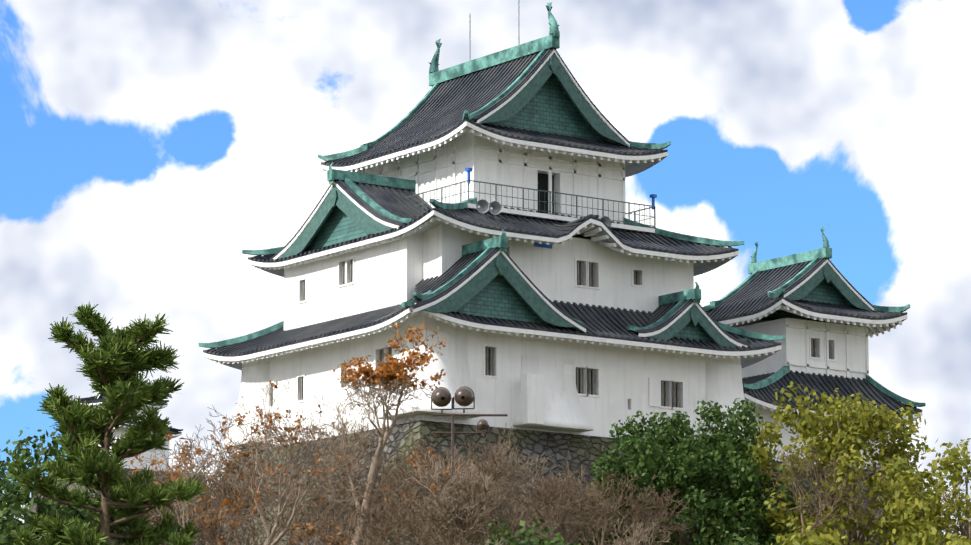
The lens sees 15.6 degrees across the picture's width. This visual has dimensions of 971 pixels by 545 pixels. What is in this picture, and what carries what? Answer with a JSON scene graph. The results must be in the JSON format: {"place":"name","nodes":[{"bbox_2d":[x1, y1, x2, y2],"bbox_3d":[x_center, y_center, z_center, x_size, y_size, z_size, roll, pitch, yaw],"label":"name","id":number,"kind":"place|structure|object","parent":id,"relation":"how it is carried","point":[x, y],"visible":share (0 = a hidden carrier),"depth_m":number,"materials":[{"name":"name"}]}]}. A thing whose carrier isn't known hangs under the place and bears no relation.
{"place":"outdoors","nodes":[
{"label":"outdoors","id":0,"kind":"place"},
{"bbox_2d":[0,427,96,540],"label":"green tree","id":1,"kind":"object","parent":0,"point":[7,487],"depth_m":117.35,"materials":[{"name":"green plant"}]},
{"bbox_2d":[5,301,210,544],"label":"pine tree","id":2,"kind":"object","parent":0,"point":[120,350],"depth_m":109.71,"materials":[{"name":"green plant"}]},
{"bbox_2d":[24,468,207,532],"bbox_3d":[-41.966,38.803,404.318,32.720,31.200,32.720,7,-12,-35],"label":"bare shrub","id":3,"kind":"object","parent":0,"point":[34,506],"visible":0.06,"depth_m":400.78,"materials":[{"name":"plant"}]},
{"bbox_2d":[89,404,168,470],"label":"turret walls","id":4,"kind":"structure","parent":0,"point":[118,433],"depth_m":405.60,"materials":[{"name":"white paint"}]},
{"bbox_2d":[76,394,182,434],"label":"turret roof","id":5,"kind":"structure","parent":4,"relation":"on","point":[93,399],"depth_m":407.08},
{"bbox_2d":[81,394,181,438],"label":"roof trim","id":6,"kind":"structure","parent":5,"relation":"attached to","point":[173,435],"depth_m":408.14,"materials":[{"name":"white paint"}]},
{"bbox_2d":[271,241,678,407],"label":"windows","id":7,"kind":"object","parent":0,"point":[592,281],"visible":0.54,"depth_m":161.71,"materials":[{"name":"black glass"}]},
{"bbox_2d":[0,0,970,544],"label":"sky","id":8,"kind":"structure","parent":0,"point":[146,145],"materials":[{"name":"white"}]},
{"bbox_2d":[241,133,740,452],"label":"castle walls","id":9,"kind":"structure","parent":0,"point":[391,273],"depth_m":161.22,"materials":[{"name":"white paint"}]},
{"bbox_2d":[219,330,756,449],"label":"keep ishi otoshi","id":10,"kind":"object","parent":9,"relation":"attached to","point":[563,410],"visible":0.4,"depth_m":157.85,"materials":[{"name":"white paint"}]},
{"bbox_2d":[203,49,780,423],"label":"building trim","id":11,"kind":"structure","parent":9,"relation":"on","point":[532,398],"depth_m":161.61,"materials":[{"name":"white paint"}]},
{"bbox_2d":[203,48,780,356],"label":"keep roof tiles","id":12,"kind":"object","parent":9,"relation":"on","point":[438,114],"visible":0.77,"depth_m":162.40,"materials":[{"name":"grey tile"}]},
{"bbox_2d":[199,34,785,347],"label":"roof ridge trim","id":13,"kind":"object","parent":12,"relation":"on","point":[549,97],"visible":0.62,"depth_m":162.88,"materials":[{"name":"green metal"}]},
{"bbox_2d":[428,2,559,73],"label":"roof ornaments","id":14,"kind":"object","parent":13,"relation":"on","point":[553,30],"visible":0.94,"depth_m":164.73},
{"bbox_2d":[405,180,655,228],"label":"balcony railing","id":15,"kind":"object","parent":9,"relation":"attached to","point":[555,203],"visible":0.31,"depth_m":161.99,"materials":[{"name":"grey metal"}]},
{"bbox_2d":[465,168,656,209],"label":"blue keep lamps","id":16,"kind":"object","parent":15,"relation":"attached to","point":[652,196],"visible":0.94,"depth_m":159.47,"materials":[{"name":"blue metal"}]},
{"bbox_2d":[469,0,611,225],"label":"rooftop equipment","id":17,"kind":"object","parent":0,"point":[485,206],"visible":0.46,"depth_m":159.35,"materials":[{"name":"grey metal"}]},
{"bbox_2d":[715,527,762,544],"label":"shrub","id":18,"kind":"object","parent":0,"point":[744,540],"visible":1,"depth_m":118.24,"materials":[{"name":"green plant"}]},
{"bbox_2d":[908,521,970,544],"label":"shrub","id":19,"kind":"object","parent":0,"point":[933,531],"visible":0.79,"depth_m":118.19,"materials":[{"name":"plant"}]},
{"bbox_2d":[947,527,970,544],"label":"shrub","id":20,"kind":"object","parent":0,"point":[959,542],"visible":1,"depth_m":115.41,"materials":[{"name":"plant"}]},
{"bbox_3d":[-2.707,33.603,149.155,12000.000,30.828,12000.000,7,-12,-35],"label":"hill","id":21,"kind":"structure","parent":0,"visible":0},
{"bbox_2d":[0,493,46,544],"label":"shrub","id":22,"kind":"object","parent":21,"relation":"on","point":[9,524],"visible":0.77,"depth_m":109.84,"materials":[{"name":"green plant"}]},
{"bbox_2d":[137,474,214,544],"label":"bare shrub","id":23,"kind":"object","parent":21,"relation":"on","point":[155,511],"depth_m":131.63,"materials":[{"name":"brown plant"}]},
{"bbox_2d":[123,431,233,543],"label":"bare shrub","id":24,"kind":"object","parent":21,"relation":"on","point":[162,473],"depth_m":123.27,"materials":[{"name":"brown plant"}]},
{"bbox_2d":[141,438,284,544],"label":"bare shrub","id":25,"kind":"object","parent":21,"relation":"on","point":[210,492],"depth_m":138.78,"materials":[{"name":"brown plant"}]},
{"bbox_2d":[191,493,290,544],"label":"bare shrub","id":26,"kind":"object","parent":21,"relation":"on","point":[208,533],"depth_m":118.65,"materials":[{"name":"brown plant"}]},
{"bbox_2d":[185,435,303,544],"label":"bare shrub","id":27,"kind":"object","parent":21,"relation":"on","point":[241,482],"depth_m":145.49,"materials":[{"name":"brown plant"}]},
{"bbox_2d":[166,417,347,544],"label":"bare shrub","id":28,"kind":"object","parent":21,"relation":"on","point":[248,484],"depth_m":130.57,"materials":[{"name":"brown plant"}]},
{"bbox_2d":[201,379,366,544],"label":"bare tree","id":29,"kind":"object","parent":21,"relation":"on","point":[270,438],"depth_m":127.79,"materials":[{"name":"brown plant"}]},
{"bbox_2d":[261,405,380,544],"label":"bare shrub","id":30,"kind":"object","parent":21,"relation":"on","point":[297,480],"depth_m":141.26,"materials":[{"name":"brown plant"}]},
{"bbox_2d":[282,510,367,544],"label":"bare shrub","id":31,"kind":"object","parent":21,"relation":"on","point":[304,533],"depth_m":119.87,"materials":[{"name":"brown plant"}]},
{"bbox_2d":[243,433,409,544],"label":"bare shrub","id":32,"kind":"object","parent":21,"relation":"on","point":[333,489],"depth_m":134.57,"materials":[{"name":"brown plant"}]},
{"bbox_2d":[300,505,390,544],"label":"bare shrub","id":33,"kind":"object","parent":21,"relation":"on","point":[341,524],"visible":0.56,"depth_m":125.23,"materials":[{"name":"brown plant"}]},
{"bbox_2d":[301,475,390,544],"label":"bare shrub","id":34,"kind":"object","parent":21,"relation":"on","point":[338,512],"visible":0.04,"depth_m":144.55,"materials":[{"name":"brown plant"}]},
{"bbox_2d":[306,322,446,544],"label":"bare tree","id":35,"kind":"object","parent":21,"relation":"on","point":[384,431],"depth_m":134.50,"materials":[{"name":"brown plant"}]},
{"bbox_2d":[351,486,440,544],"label":"bare shrub","id":36,"kind":"object","parent":21,"relation":"on","point":[381,513],"visible":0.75,"depth_m":119.89,"materials":[{"name":"brown plant"}]},
{"bbox_2d":[319,421,480,544],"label":"bare shrub","id":37,"kind":"object","parent":21,"relation":"on","point":[369,457],"visible":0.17,"depth_m":136.64,"materials":[{"name":"brown plant"}]},
{"bbox_2d":[334,433,469,544],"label":"bare shrub","id":38,"kind":"object","parent":21,"relation":"on","point":[392,479],"visible":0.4,"depth_m":132.62,"materials":[{"name":"brown plant"}]},
{"bbox_2d":[355,427,525,542],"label":"bare shrub","id":39,"kind":"object","parent":21,"relation":"on","point":[494,470],"depth_m":128.12,"materials":[{"name":"brown plant"}]},
{"bbox_2d":[382,443,519,544],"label":"bare shrub","id":40,"kind":"object","parent":21,"relation":"on","point":[456,450],"visible":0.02,"depth_m":138.83,"materials":[{"name":"brown plant"}]},
{"bbox_2d":[387,462,518,544],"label":"bare shrub","id":41,"kind":"object","parent":21,"relation":"on","point":[439,520],"visible":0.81,"depth_m":95.45,"materials":[{"name":"brown plant"}]},
{"bbox_2d":[405,452,506,544],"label":"bare shrub","id":42,"kind":"object","parent":21,"relation":"on","point":[436,473],"visible":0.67,"depth_m":96.00,"materials":[{"name":"brown plant"}]},
{"bbox_2d":[431,386,507,544],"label":"floodlight pole","id":43,"kind":"object","parent":21,"relation":"on","point":[441,396],"visible":1,"depth_m":99.37,"materials":[{"name":"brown metal"}]},
{"bbox_2d":[454,534,503,544],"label":"bare shrub","id":44,"kind":"object","parent":21,"relation":"on","point":[488,542],"visible":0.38,"depth_m":116.06,"materials":[{"name":"brown plant"}]},
{"bbox_2d":[415,496,543,544],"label":"bare shrub","id":45,"kind":"object","parent":21,"relation":"on","point":[513,527],"visible":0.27,"depth_m":127.56,"materials":[{"name":"brown plant"}]},
{"bbox_2d":[25,420,941,544],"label":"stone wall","id":46,"kind":"structure","parent":21,"relation":"on","point":[584,451],"depth_m":156.72,"materials":[{"name":"grey stone"}]},
{"bbox_2d":[736,318,877,469],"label":"tower walls","id":47,"kind":"structure","parent":46,"relation":"on","point":[775,362],"depth_m":173.13,"materials":[{"name":"paint"}]},
{"bbox_2d":[765,338,830,439],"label":"windows","id":48,"kind":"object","parent":47,"relation":"on","point":[812,356],"visible":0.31,"depth_m":173.15,"materials":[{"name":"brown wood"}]},
{"bbox_2d":[707,258,921,417],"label":"tower roof tiles","id":49,"kind":"object","parent":47,"relation":"on","point":[751,297],"visible":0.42,"depth_m":173.26,"materials":[{"name":"grey tile"}]},
{"bbox_2d":[703,247,925,406],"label":"roof trim","id":50,"kind":"structure","parent":49,"relation":"on","point":[825,283],"depth_m":174.58,"materials":[{"name":"green metal"}]},
{"bbox_2d":[750,227,829,263],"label":"roof ornaments","id":51,"kind":"object","parent":50,"relation":"on","point":[825,244],"visible":0.94,"depth_m":176.69,"materials":[{"name":"green metal"}]},
{"bbox_2d":[719,259,921,444],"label":"roof trim","id":52,"kind":"structure","parent":47,"relation":"on","point":[875,327],"depth_m":173.14,"materials":[{"name":"paint"}]},
{"bbox_2d":[868,425,895,468],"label":"tower chute","id":53,"kind":"object","parent":47,"relation":"attached to","point":[870,463],"visible":0.12,"depth_m":172.09,"materials":[{"name":"paint"}]},
{"bbox_2d":[474,489,545,543],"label":"bare shrub","id":54,"kind":"object","parent":21,"relation":"on","point":[506,514],"visible":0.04,"depth_m":145.75,"materials":[{"name":"brown plant"}]},
{"bbox_2d":[450,435,571,542],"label":"bare shrub","id":55,"kind":"object","parent":21,"relation":"on","point":[470,457],"visible":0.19,"depth_m":144.08,"materials":[{"name":"brown plant"}]},
{"bbox_2d":[467,517,564,544],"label":"shrub","id":56,"kind":"object","parent":21,"relation":"on","point":[531,532],"depth_m":119.12,"materials":[{"name":"green plant"}]},
{"bbox_2d":[454,439,578,543],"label":"bare shrub","id":57,"kind":"object","parent":21,"relation":"on","point":[515,466],"visible":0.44,"depth_m":136.29,"materials":[{"name":"brown plant"}]},
{"bbox_2d":[502,494,572,544],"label":"bare shrub","id":58,"kind":"object","parent":21,"relation":"on","point":[549,513],"visible":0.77,"depth_m":124.46,"materials":[{"name":"brown plant"}]},
{"bbox_2d":[471,467,605,544],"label":"bare shrub","id":59,"kind":"object","parent":21,"relation":"on","point":[572,525],"visible":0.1,"depth_m":140.22,"materials":[{"name":"brown plant"}]},
{"bbox_2d":[494,455,614,543],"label":"bare shrub","id":60,"kind":"object","parent":21,"relation":"on","point":[546,494],"visible":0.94,"depth_m":129.11,"materials":[{"name":"brown plant"}]},
{"bbox_2d":[542,537,580,544],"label":"bush","id":61,"kind":"object","parent":21,"relation":"on","point":[552,542],"visible":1,"depth_m":116.89,"materials":[{"name":"green plant"}]},
{"bbox_2d":[540,500,654,544],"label":"bare shrub","id":62,"kind":"object","parent":21,"relation":"on","point":[582,524],"visible":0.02,"depth_m":141.60,"materials":[{"name":"brown plant"}]},
{"bbox_2d":[529,469,688,544],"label":"bare shrub","id":63,"kind":"object","parent":21,"relation":"on","point":[630,505],"visible":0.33,"depth_m":135.52,"materials":[{"name":"brown plant"}]},
{"bbox_2d":[602,538,631,544],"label":"bare shrub","id":64,"kind":"object","parent":21,"relation":"on","point":[625,542],"visible":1,"depth_m":118.30,"materials":[{"name":"brown plant"}]},
{"bbox_2d":[560,468,690,544],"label":"bare shrub","id":65,"kind":"object","parent":21,"relation":"on","point":[643,513],"visible":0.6,"depth_m":135.12,"materials":[{"name":"brown plant"}]},
{"bbox_2d":[605,516,669,544],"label":"bare shrub","id":66,"kind":"object","parent":21,"relation":"on","point":[642,537],"visible":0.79,"depth_m":127.95,"materials":[{"name":"brown plant"}]},
{"bbox_2d":[619,480,712,544],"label":"bare shrub","id":67,"kind":"object","parent":21,"relation":"on","point":[681,528],"depth_m":142.22,"materials":[{"name":"brown plant"}]},
{"bbox_2d":[574,398,814,544],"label":"round evergreen tree","id":68,"kind":"object","parent":21,"relation":"on","point":[701,469],"depth_m":136.89,"materials":[{"name":"green plant"}]},
{"bbox_2d":[701,460,817,543],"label":"bare shrub","id":69,"kind":"object","parent":21,"relation":"on","point":[782,489],"depth_m":144.50,"materials":[{"name":"brown plant"}]},
{"bbox_2d":[775,518,847,544],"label":"bush","id":70,"kind":"object","parent":21,"relation":"on","point":[813,538],"visible":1,"depth_m":119.06,"materials":[{"name":"plant"}]},
{"bbox_2d":[754,438,880,541],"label":"bare shrub","id":71,"kind":"object","parent":21,"relation":"on","point":[796,500],"visible":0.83,"depth_m":133.33,"materials":[{"name":"brown plant"}]},
{"bbox_2d":[807,477,882,543],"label":"bare shrub","id":72,"kind":"object","parent":21,"relation":"on","point":[855,507],"visible":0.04,"depth_m":147.30,"materials":[{"name":"brown plant"}]},
{"bbox_2d":[746,381,958,544],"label":"yellow green tree","id":73,"kind":"object","parent":21,"relation":"on","point":[857,427],"depth_m":135.56,"materials":[{"name":"plant"}]},
{"bbox_2d":[870,453,918,544],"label":"bare tree","id":74,"kind":"object","parent":21,"relation":"on","point":[884,494],"visible":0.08,"depth_m":143.04,"materials":[{"name":"brown plant"}]},
{"bbox_2d":[884,438,970,544],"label":"tree","id":75,"kind":"object","parent":21,"relation":"on","point":[931,512],"depth_m":130.95,"materials":[{"name":"green plant"}]},
{"bbox_2d":[917,484,970,543],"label":"bare tree","id":76,"kind":"object","parent":21,"relation":"on","point":[945,500],"visible":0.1,"depth_m":140.92,"materials":[{"name":"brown plant"}]}
]}

